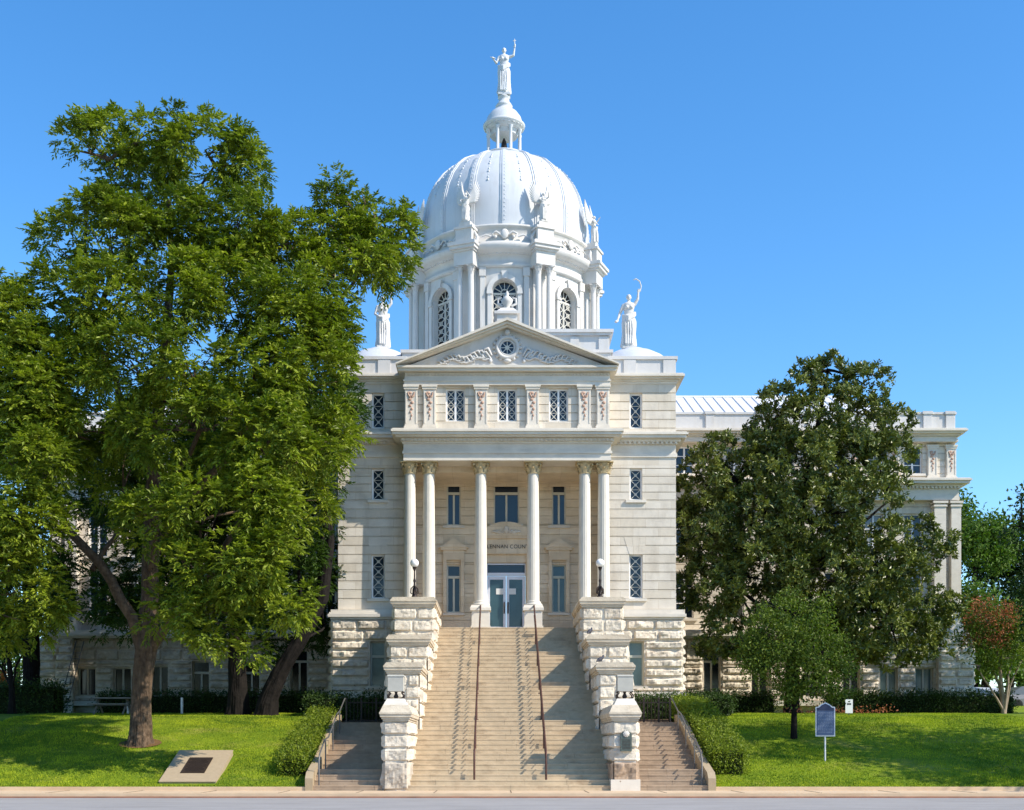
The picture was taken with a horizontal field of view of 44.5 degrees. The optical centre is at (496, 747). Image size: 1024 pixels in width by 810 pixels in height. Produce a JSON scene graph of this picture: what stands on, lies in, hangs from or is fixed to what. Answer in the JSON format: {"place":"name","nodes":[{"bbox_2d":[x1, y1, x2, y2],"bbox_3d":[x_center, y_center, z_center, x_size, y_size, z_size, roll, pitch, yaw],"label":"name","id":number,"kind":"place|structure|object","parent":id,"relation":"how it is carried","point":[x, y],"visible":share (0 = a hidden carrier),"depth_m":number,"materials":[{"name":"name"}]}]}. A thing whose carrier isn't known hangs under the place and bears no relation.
{"place":"outdoors","nodes":[
{"label":"outdoors","id":0,"kind":"place"},
{"bbox_2d":[0,713,343,786],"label":"lawn","id":1,"kind":"structure","parent":0,"point":[165,728],"depth_m":47.14,"materials":[{"name":"green plant"}]},
{"bbox_2d":[0,641,22,682],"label":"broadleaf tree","id":2,"kind":"object","parent":1,"relation":"on","point":[2,662],"visible":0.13,"depth_m":90.21,"materials":[{"name":"green plant"}]},
{"bbox_2d":[6,654,22,684],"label":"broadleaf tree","id":3,"kind":"object","parent":1,"relation":"on","point":[20,664],"visible":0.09,"depth_m":96.09,"materials":[{"name":"green plant"}]},
{"bbox_2d":[0,674,73,713],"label":"hedge","id":4,"kind":"object","parent":1,"relation":"on","point":[47,698],"visible":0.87,"depth_m":59.43,"materials":[{"name":"green plant"}]},
{"bbox_2d":[0,568,80,713],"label":"shade tree","id":5,"kind":"object","parent":1,"relation":"on","point":[10,678],"visible":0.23,"depth_m":56.92,"materials":[{"name":"green plant"}]},
{"bbox_2d":[0,476,90,686],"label":"shade tree","id":6,"kind":"object","parent":1,"relation":"on","point":[31,670],"visible":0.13,"depth_m":61.95,"materials":[{"name":"green plant"}]},
{"bbox_2d":[0,266,96,663],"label":"pecan tree","id":7,"kind":"object","parent":1,"relation":"on","point":[34,417],"visible":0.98,"depth_m":43.54,"materials":[{"name":"green plant"}]},
{"bbox_2d":[63,641,83,708],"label":"ladder","id":8,"kind":"object","parent":1,"relation":"on","point":[72,670],"visible":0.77,"depth_m":65.62,"materials":[{"name":"grey metal"}]},
{"bbox_2d":[87,697,130,714],"bbox_3d":[-17.343,-1.886,56.500,1.800,0.787,1.680,0,0,0],"label":"picnic bench","id":9,"kind":"object","parent":1,"relation":"on","point":[99,704],"visible":0.82,"depth_m":56.15,"materials":[{"name":"grey wood"}]},
{"bbox_2d":[119,739,161,747],"bbox_3d":[-13.614,-0.187,47.750,1.638,0.363,1.280,0,0,0],"label":"soil patch","id":10,"kind":"object","parent":1,"relation":"on","point":[157,742],"visible":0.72,"depth_m":47.59,"materials":[{"name":"brown soil"}]},
{"bbox_2d":[158,750,232,782],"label":"memorial slab","id":11,"kind":"structure","parent":1,"relation":"on","point":[197,766],"depth_m":44.20,"materials":[{"name":"stone"}]},
{"bbox_2d":[51,347,345,714],"bbox_3d":[-14.252,-10.294,57.662,15.032,18.346,12.331,0,0,0],"label":"shade tree","id":12,"kind":"object","parent":1,"relation":"on","point":[238,700],"visible":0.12,"depth_m":55.22,"materials":[{"name":"green plant"}]},
{"bbox_2d":[89,685,327,713],"bbox_3d":[-14.457,-2.223,63.472,12.239,2.007,2.148,0,0,0],"label":"hedge","id":13,"kind":"object","parent":1,"relation":"on","point":[208,701],"visible":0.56,"depth_m":63.09,"materials":[{"name":"green plant"}]},
{"bbox_2d":[0,96,428,747],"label":"pecan tree","id":14,"kind":"object","parent":1,"relation":"on","point":[200,258],"visible":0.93,"depth_m":44.71,"materials":[{"name":"green plant"}]},
{"bbox_2d":[230,359,374,715],"bbox_3d":[-8.696,-9.322,55.943,6.927,16.438,9.513,0,0,0],"label":"shade tree","id":15,"kind":"object","parent":1,"relation":"on","point":[267,703],"visible":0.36,"depth_m":54.51,"materials":[{"name":"green plant"}]},
{"bbox_2d":[271,703,341,776],"bbox_3d":[-7.078,-0.278,47.106,1.874,3.155,7.392,0,0,0],"label":"hedge","id":16,"kind":"object","parent":1,"relation":"on","point":[297,752],"visible":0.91,"depth_m":45.49,"materials":[{"name":"green plant"}]},
{"bbox_2d":[343,719,671,721],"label":"terrace","id":17,"kind":"structure","parent":0,"point":[383,721],"depth_m":52.87,"materials":[{"name":"concrete"}]},
{"bbox_2d":[0,798,1023,809],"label":"road","id":18,"kind":"structure","parent":0,"point":[511,803],"depth_m":35.72,"materials":[{"name":"grey asphalt"}]},
{"bbox_2d":[0,791,1023,792],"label":"sidewalk","id":19,"kind":"structure","parent":0,"point":[510,792],"depth_m":40.73,"materials":[{"name":"concrete"}]},
{"bbox_2d":[0,0,1023,691],"label":"sky","id":20,"kind":"structure","parent":0,"point":[778,181],"materials":[{"name":"blue"}]},
{"bbox_2d":[0,706,1023,786],"bbox_3d":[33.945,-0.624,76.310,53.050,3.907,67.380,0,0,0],"label":"lawn","id":21,"kind":"structure","parent":0,"point":[1019,711],"depth_m":46.49,"materials":[{"name":"green plant"}]},
{"bbox_2d":[634,687,738,721],"bbox_3d":[7.697,-1.881,53.900,5.580,1.748,1.949,0,0,-5],"label":"hedge","id":22,"kind":"object","parent":21,"relation":"on","point":[726,704],"visible":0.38,"depth_m":53.58,"materials":[{"name":"green plant"}]},
{"bbox_2d":[667,692,752,775],"bbox_3d":[8.091,-0.572,48.152,2.014,3.537,9.277,0,0,0],"label":"hedge","id":23,"kind":"object","parent":21,"relation":"on","point":[722,748],"visible":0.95,"depth_m":45.77,"materials":[{"name":"green plant"}]},
{"bbox_2d":[684,685,780,712],"bbox_3d":[11.677,-2.315,64.787,6.239,1.906,1.978,0,0,0],"label":"hedge","id":24,"kind":"object","parent":21,"relation":"on","point":[753,702],"visible":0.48,"depth_m":64.39,"materials":[{"name":"green plant"}]},
{"bbox_2d":[726,585,867,738],"bbox_3d":[11.676,-3.282,48.080,5.530,6.344,3.202,0,0,0],"label":"young oak tree","id":25,"kind":"object","parent":21,"relation":"on","point":[752,655],"visible":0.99,"depth_m":47.94,"materials":[{"name":"green plant"}]},
{"bbox_2d":[676,348,969,712],"bbox_3d":[15.188,-10.186,59.588,14.179,17.890,10.158,0,0,0],"label":"magnolia tree","id":26,"kind":"object","parent":21,"relation":"on","point":[803,561],"visible":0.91,"depth_m":58.18,"materials":[{"name":"green plant"}]},
{"bbox_2d":[815,702,834,760],"bbox_3d":[11.950,-0.513,45.482,0.710,2.300,0.103,0,0,0],"label":"historical marker","id":27,"kind":"object","parent":21,"relation":"on","point":[825,719],"visible":0.98,"depth_m":45.44,"materials":[{"name":"blue metal"}]},
{"bbox_2d":[845,699,852,714],"bbox_3d":[15.360,-1.710,54.516,0.320,0.820,0.083,0,0,0],"label":"sign","id":28,"kind":"object","parent":21,"relation":"on","point":[848,707],"visible":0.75,"depth_m":54.48,"materials":[{"name":"metal"}]},
{"bbox_2d":[819,684,1021,712],"bbox_3d":[21.682,-2.266,64.481,10.333,2.058,2.095,0,0,0],"label":"hedge","id":29,"kind":"object","parent":21,"relation":"on","point":[938,702],"visible":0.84,"depth_m":64.09,"materials":[{"name":"green plant"}]},
{"bbox_2d":[946,593,1023,713],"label":"crepe myrtle tree","id":30,"kind":"object","parent":21,"relation":"on","point":[999,632],"visible":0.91,"depth_m":60.48,"materials":[{"name":"green plant"}]},
{"bbox_2d":[961,572,1010,686],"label":"broadleaf tree","id":31,"kind":"object","parent":21,"relation":"on","point":[972,590],"visible":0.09,"depth_m":87.06,"materials":[{"name":"green plant"}]},
{"bbox_2d":[959,487,1023,686],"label":"broadleaf tree","id":32,"kind":"object","parent":21,"relation":"on","point":[979,535],"visible":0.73,"depth_m":93.97,"materials":[{"name":"green plant"}]},
{"bbox_2d":[961,508,1023,686],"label":"broadleaf tree","id":33,"kind":"object","parent":21,"relation":"on","point":[1004,584],"visible":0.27,"depth_m":99.69,"materials":[{"name":"green plant"}]},
{"bbox_2d":[970,613,1023,687],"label":"broadleaf tree","id":34,"kind":"object","parent":21,"relation":"on","point":[987,678],"visible":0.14,"depth_m":82.57,"materials":[{"name":"green plant"}]},
{"bbox_2d":[970,578,1023,686],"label":"broadleaf tree","id":35,"kind":"object","parent":21,"relation":"on","point":[1019,675],"visible":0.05,"depth_m":89.43,"materials":[{"name":"green plant"}]},
{"bbox_2d":[992,483,1023,641],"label":"shade tree","id":36,"kind":"object","parent":21,"relation":"on","point":[1020,510],"visible":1,"depth_m":58.01,"materials":[{"name":"green plant"}]},
{"bbox_2d":[1010,686,1023,705],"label":"parked car","id":37,"kind":"object","parent":21,"relation":"on","point":[1019,691],"visible":0.23,"depth_m":76.20,"materials":[{"name":"grey paint"}]},
{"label":"soil patch","id":38,"kind":"structure","parent":21,"relation":"on","visible":0},
{"bbox_2d":[780,703,897,712],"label":"bedding plants","id":39,"kind":"object","parent":38,"relation":"on","point":[836,709],"visible":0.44,"depth_m":58.48,"materials":[{"name":"plant"}]},
{"bbox_3d":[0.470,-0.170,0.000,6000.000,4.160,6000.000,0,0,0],"label":"ground","id":40,"kind":"structure","parent":0,"visible":0},
{"bbox_2d":[298,685,385,719],"bbox_3d":[-6.260,-1.861,53.756,4.584,1.698,1.953,0,0,0],"label":"hedge","id":41,"kind":"object","parent":40,"relation":"on","point":[327,700],"visible":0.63,"depth_m":53.33,"materials":[{"name":"green plant"}]},
{"bbox_2d":[305,715,384,790],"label":"side stairs","id":42,"kind":"structure","parent":40,"relation":"on","point":[354,761],"depth_m":45.39,"materials":[{"name":"concrete"}]},
{"bbox_2d":[318,698,346,784],"bbox_3d":[-6.080,-0.356,46.625,0.056,3.312,7.806,0,0,0],"label":"stair rail","id":43,"kind":"object","parent":42,"relation":"on","point":[332,730],"visible":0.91,"depth_m":46.32,"materials":[{"name":"grey metal"}]},
{"bbox_2d":[346,697,384,721],"bbox_3d":[-5.315,-1.530,51.200,1.768,1.080,0.096,0,0,0],"label":"picket fence","id":44,"kind":"object","parent":42,"relation":"on","point":[368,702],"visible":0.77,"depth_m":51.18,"materials":[{"name":"metal"}]},
{"bbox_2d":[39,94,975,720],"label":"courthouse","id":45,"kind":"structure","parent":40,"relation":"on","point":[531,432],"depth_m":58.98,"materials":[{"name":"stone"}]},
{"bbox_2d":[75,668,97,697],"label":"window","id":46,"kind":"structure","parent":45,"relation":"in","point":[86,675],"depth_m":67.12,"materials":[{"name":"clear glass"}]},
{"bbox_2d":[86,572,106,620],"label":"window","id":47,"kind":"structure","parent":45,"relation":"in","point":[90,593],"depth_m":67.22,"materials":[{"name":"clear glass"}]},
{"bbox_2d":[85,514,107,558],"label":"window","id":48,"kind":"structure","parent":45,"relation":"in","point":[101,540],"depth_m":67.22,"materials":[{"name":"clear glass"}]},
{"bbox_2d":[114,668,130,693],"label":"window","id":49,"kind":"structure","parent":45,"relation":"in","point":[122,676],"depth_m":67.12,"materials":[{"name":"grey glass"}]},
{"bbox_2d":[152,666,167,695],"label":"window","id":50,"kind":"structure","parent":45,"relation":"in","point":[160,676],"depth_m":67.12,"materials":[{"name":"grey glass"}]},
{"bbox_2d":[193,661,208,695],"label":"window","id":51,"kind":"structure","parent":45,"relation":"in","point":[200,668],"depth_m":67.12,"materials":[{"name":"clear glass"}]},
{"bbox_2d":[246,661,259,695],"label":"window","id":52,"kind":"structure","parent":45,"relation":"in","point":[252,681],"depth_m":67.12,"materials":[{"name":"grey glass"}]},
{"bbox_2d":[291,650,307,695],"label":"window","id":53,"kind":"structure","parent":45,"relation":"in","point":[299,671],"depth_m":67.12,"materials":[{"name":"grey glass"}]},
{"bbox_2d":[366,642,386,688],"bbox_3d":[-5.410,-3.760,56.875,1.040,2.180,0.450,0,0,0],"label":"window","id":54,"kind":"structure","parent":45,"relation":"in","point":[377,648],"depth_m":57.08,"materials":[{"name":"grey glass"}]},
{"bbox_2d":[368,469,387,502],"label":"window","id":55,"kind":"structure","parent":45,"relation":"in","point":[378,476],"depth_m":57.19,"materials":[{"name":"blue glass"}]},
{"bbox_2d":[367,555,388,600],"bbox_3d":[-5.410,-7.760,57.085,0.980,2.140,0.370,0,0,0],"label":"window","id":56,"kind":"structure","parent":45,"relation":"in","point":[378,561],"depth_m":57.24,"materials":[{"name":"blue glass"}]},
{"bbox_2d":[372,394,384,427],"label":"window","id":57,"kind":"structure","parent":45,"relation":"in","point":[378,410],"depth_m":57.24,"materials":[{"name":"blue glass"}]},
{"bbox_2d":[374,292,391,348],"bbox_3d":[-5.404,-20.518,59.541,0.879,3.076,0.751,0,0,-12],"label":"statue","id":58,"kind":"object","parent":45,"relation":"on","point":[382,330],"visible":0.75,"depth_m":59.38,"materials":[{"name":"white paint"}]},
{"bbox_2d":[411,200,424,241],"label":"angel statue","id":59,"kind":"object","parent":45,"relation":"on","point":[421,215],"visible":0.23,"depth_m":77.34,"materials":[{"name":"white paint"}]},
{"bbox_2d":[438,290,448,344],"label":"drum window","id":60,"kind":"structure","parent":45,"relation":"in","point":[443,302],"depth_m":76.54,"materials":[{"name":"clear glass"}]},
{"bbox_2d":[443,487,464,527],"bbox_3d":[-2.035,-11.490,59.255,1.030,2.160,0.310,0,0,0],"label":"window","id":61,"kind":"structure","parent":45,"relation":"in","point":[453,493],"depth_m":59.38,"materials":[{"name":"blue glass"}]},
{"bbox_2d":[443,565,464,614],"bbox_3d":[-2.035,-7.485,59.255,1.030,2.410,0.310,0,0,0],"label":"window","id":62,"kind":"structure","parent":45,"relation":"in","point":[453,571],"depth_m":59.38,"materials":[{"name":"blue glass"}]},
{"bbox_2d":[446,389,464,420],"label":"window","id":63,"kind":"structure","parent":45,"relation":"in","point":[455,398],"depth_m":56.12,"materials":[{"name":"white glass"}]},
{"bbox_2d":[456,179,479,221],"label":"angel statue","id":64,"kind":"object","parent":45,"relation":"on","point":[463,200],"visible":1,"depth_m":74.41,"materials":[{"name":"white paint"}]},
{"bbox_2d":[487,576,505,626],"bbox_3d":[-0.005,-6.750,59.287,0.890,2.800,0.166,0,0,0],"label":"door","id":65,"kind":"structure","parent":45,"relation":"in","point":[496,585],"depth_m":59.35,"materials":[{"name":"paint"}]},
{"bbox_2d":[490,39,515,99],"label":"statue","id":66,"kind":"object","parent":45,"relation":"on","point":[504,79],"visible":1,"depth_m":79.74,"materials":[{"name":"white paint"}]},
{"bbox_2d":[493,281,515,322],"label":"drum window","id":67,"kind":"structure","parent":45,"relation":"in","point":[499,291],"depth_m":74.93,"materials":[{"name":"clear glass"}]},
{"bbox_2d":[490,487,522,524],"bbox_3d":[0.460,-11.530,59.255,1.580,2.140,0.310,0,0,0],"label":"window","id":68,"kind":"structure","parent":45,"relation":"in","point":[506,499],"depth_m":59.38,"materials":[{"name":"blue glass"}]},
{"bbox_2d":[498,389,516,420],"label":"window","id":69,"kind":"structure","parent":45,"relation":"in","point":[507,398],"depth_m":56.12,"materials":[{"name":"clear glass"}]},
{"bbox_2d":[501,341,513,353],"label":"round window","id":70,"kind":"structure","parent":45,"relation":"in","point":[507,347],"depth_m":55.82,"materials":[{"name":"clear glass"}]},
{"bbox_2d":[506,576,524,626],"bbox_3d":[0.905,-6.750,59.287,0.890,2.800,0.166,0,0,0],"label":"door","id":71,"kind":"structure","parent":45,"relation":"in","point":[515,585],"depth_m":59.35,"materials":[{"name":"paint"}]},
{"bbox_2d":[529,180,552,221],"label":"angel statue","id":72,"kind":"object","parent":45,"relation":"on","point":[545,201],"visible":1,"depth_m":74.41,"materials":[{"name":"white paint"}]},
{"bbox_2d":[549,389,567,420],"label":"window","id":73,"kind":"structure","parent":45,"relation":"in","point":[558,398],"depth_m":56.12,"materials":[{"name":"clear glass"}]},
{"bbox_2d":[548,487,569,527],"bbox_3d":[2.945,-11.490,59.255,1.030,2.160,0.310,0,0,0],"label":"window","id":74,"kind":"structure","parent":45,"relation":"in","point":[558,493],"depth_m":59.38,"materials":[{"name":"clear glass"}]},
{"bbox_2d":[548,565,569,614],"bbox_3d":[2.945,-7.485,59.255,1.030,2.410,0.310,0,0,0],"label":"window","id":75,"kind":"structure","parent":45,"relation":"in","point":[558,571],"depth_m":59.38,"materials":[{"name":"teal glass"}]},
{"bbox_2d":[560,290,570,328],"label":"drum window","id":76,"kind":"structure","parent":45,"relation":"in","point":[565,301],"depth_m":76.51,"materials":[{"name":"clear glass"}]},
{"bbox_2d":[584,199,599,244],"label":"angel statue","id":77,"kind":"object","parent":45,"relation":"on","point":[590,221],"visible":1,"depth_m":77.48,"materials":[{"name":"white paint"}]},
{"bbox_2d":[615,278,641,348],"bbox_3d":[6.255,-20.670,59.589,1.306,3.389,0.719,0,0,0],"label":"statue","id":78,"kind":"object","parent":45,"relation":"on","point":[628,337],"visible":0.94,"depth_m":59.41,"materials":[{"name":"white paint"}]},
{"bbox_2d":[629,394,641,427],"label":"window","id":79,"kind":"structure","parent":45,"relation":"in","point":[635,410],"depth_m":57.23,"materials":[{"name":"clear glass"}]},
{"bbox_2d":[625,555,646,600],"bbox_3d":[6.350,-7.760,57.085,0.980,2.140,0.370,0,0,0],"label":"window","id":80,"kind":"structure","parent":45,"relation":"in","point":[635,561],"depth_m":57.24,"materials":[{"name":"clear glass"}]},
{"bbox_2d":[626,469,646,502],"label":"window","id":81,"kind":"structure","parent":45,"relation":"in","point":[635,476],"depth_m":57.19,"materials":[{"name":"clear glass"}]},
{"bbox_2d":[629,642,647,688],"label":"window","id":82,"kind":"structure","parent":45,"relation":"in","point":[635,648],"depth_m":57.08,"materials":[{"name":"clear glass"}]},
{"bbox_2d":[676,515,692,558],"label":"window","id":83,"kind":"structure","parent":45,"relation":"in","point":[677,537],"depth_m":67.22,"materials":[{"name":"clear glass"}]},
{"bbox_2d":[676,572,697,620],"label":"window","id":84,"kind":"structure","parent":45,"relation":"in","point":[689,614],"depth_m":67.22,"materials":[{"name":"clear glass"}]},
{"bbox_2d":[676,447,697,475],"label":"window","id":85,"kind":"structure","parent":45,"relation":"in","point":[682,452],"depth_m":67.22,"materials":[{"name":"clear glass"}]},
{"bbox_2d":[703,650,719,691],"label":"window","id":86,"kind":"structure","parent":45,"relation":"in","point":[711,672],"depth_m":67.12,"materials":[{"name":"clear glass"}]},
{"bbox_2d":[726,447,743,474],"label":"window","id":87,"kind":"structure","parent":45,"relation":"in","point":[733,467],"depth_m":67.22,"materials":[{"name":"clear glass"}]},
{"bbox_2d":[751,665,767,695],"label":"window","id":88,"kind":"structure","parent":45,"relation":"in","point":[764,687],"depth_m":67.12,"materials":[{"name":"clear glass"}]},
{"bbox_2d":[802,662,821,698],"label":"window","id":89,"kind":"structure","parent":45,"relation":"in","point":[804,696],"depth_m":67.06,"materials":[{"name":"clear glass"}]},
{"bbox_2d":[843,666,858,692],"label":"window","id":90,"kind":"structure","parent":45,"relation":"in","point":[856,684],"depth_m":67.12,"materials":[{"name":"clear glass"}]},
{"bbox_2d":[865,514,883,558],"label":"window","id":91,"kind":"structure","parent":45,"relation":"in","point":[874,518],"depth_m":67.22,"materials":[{"name":"clear glass"}]},
{"bbox_2d":[880,668,896,695],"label":"window","id":92,"kind":"structure","parent":45,"relation":"in","point":[887,680],"depth_m":67.12,"materials":[{"name":"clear glass"}]},
{"bbox_2d":[904,514,920,546],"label":"window","id":93,"kind":"structure","parent":45,"relation":"in","point":[908,516],"depth_m":67.22,"materials":[{"name":"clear glass"}]},
{"bbox_2d":[900,447,925,475],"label":"window","id":94,"kind":"structure","parent":45,"relation":"in","point":[917,466],"depth_m":67.22,"materials":[{"name":"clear glass"}]},
{"bbox_2d":[916,668,931,695],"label":"window","id":95,"kind":"structure","parent":45,"relation":"in","point":[923,675],"depth_m":67.12,"materials":[{"name":"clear glass"}]},
{"bbox_2d":[379,597,641,790],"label":"grand staircase","id":96,"kind":"structure","parent":40,"relation":"on","point":[427,739],"depth_m":46.98,"materials":[{"name":"stone"}]},
{"bbox_2d":[384,675,407,704],"bbox_3d":[-3.460,-1.990,43.000,0.800,1.040,0.840,0,0,0],"label":"pier box","id":97,"kind":"object","parent":96,"relation":"on","point":[396,684],"visible":0.99,"depth_m":42.73,"materials":[{"name":"stone"}]},
{"bbox_2d":[410,559,418,596],"bbox_3d":[-3.500,-7.162,53.200,0.370,1.785,0.370,0,0,0],"label":"lamp post","id":98,"kind":"object","parent":96,"relation":"on","point":[414,563],"visible":0.93,"depth_m":53.12,"materials":[{"name":"metal"}]},
{"bbox_2d":[473,605,480,779],"bbox_3d":[-0.745,-2.643,49.465,0.140,7.486,13.003,0,0,0],"label":"handrail","id":99,"kind":"object","parent":96,"relation":"on","point":[477,693],"visible":0.93,"depth_m":47.24,"materials":[{"name":"brown metal"}]},
{"bbox_2d":[533,605,546,779],"bbox_3d":[1.680,-2.643,49.465,0.140,7.486,13.003,0,0,0],"label":"handrail","id":100,"kind":"object","parent":96,"relation":"on","point":[542,710],"visible":0.96,"depth_m":47.28,"materials":[{"name":"brown metal"}]},
{"bbox_2d":[596,559,603,596],"bbox_3d":[4.400,-7.162,53.200,0.370,1.785,0.370,0,0,0],"label":"lamp post","id":101,"kind":"object","parent":96,"relation":"on","point":[599,565],"visible":0.93,"depth_m":53.13,"materials":[{"name":"metal"}]},
{"bbox_2d":[612,675,636,704],"bbox_3d":[4.400,-1.990,43.000,0.800,1.040,0.840,0,0,0],"label":"pier box","id":102,"kind":"object","parent":96,"relation":"on","point":[624,684],"visible":0.99,"depth_m":42.73,"materials":[{"name":"stone"}]},
{"bbox_2d":[620,730,631,750],"bbox_3d":[4.390,-0.245,42.410,0.380,0.710,0.219,0,0,0],"label":"plaque","id":103,"kind":"object","parent":96,"relation":"attached to","point":[625,740],"visible":1,"depth_m":42.35,"materials":[{"name":"metal"}]},
{"bbox_2d":[0,793,1023,795],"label":"kerb","id":104,"kind":"structure","parent":40,"relation":"on","point":[511,794],"depth_m":40.10,"materials":[{"name":"concrete"}]},
{"bbox_2d":[0,787,1023,790],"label":"lawn kerb","id":105,"kind":"structure","parent":40,"relation":"on","point":[717,788],"depth_m":42.50,"materials":[{"name":"concrete"}]},
{"bbox_2d":[0,796,1023,797],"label":"gutter edge","id":106,"kind":"object","parent":40,"relation":"on","point":[511,796],"visible":0.25,"depth_m":40.07,"materials":[{"name":"beige concrete"}]},
{"bbox_2d":[636,715,715,790],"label":"side stairs","id":107,"kind":"structure","parent":40,"relation":"on","point":[666,762],"depth_m":45.39,"materials":[{"name":"concrete"}]},
{"bbox_2d":[636,697,669,721],"bbox_3d":[6.255,-1.530,51.200,1.768,1.080,0.096,0,0,0],"label":"picket fence","id":108,"kind":"object","parent":107,"relation":"on","point":[651,702],"visible":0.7,"depth_m":51.17,"materials":[{"name":"metal"}]},
{"bbox_2d":[670,698,702,784],"bbox_3d":[7.020,-0.356,46.625,0.056,3.312,7.806,0,0,0],"label":"stair rail","id":109,"kind":"object","parent":107,"relation":"on","point":[678,712],"visible":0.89,"depth_m":46.09,"materials":[{"name":"grey metal"}]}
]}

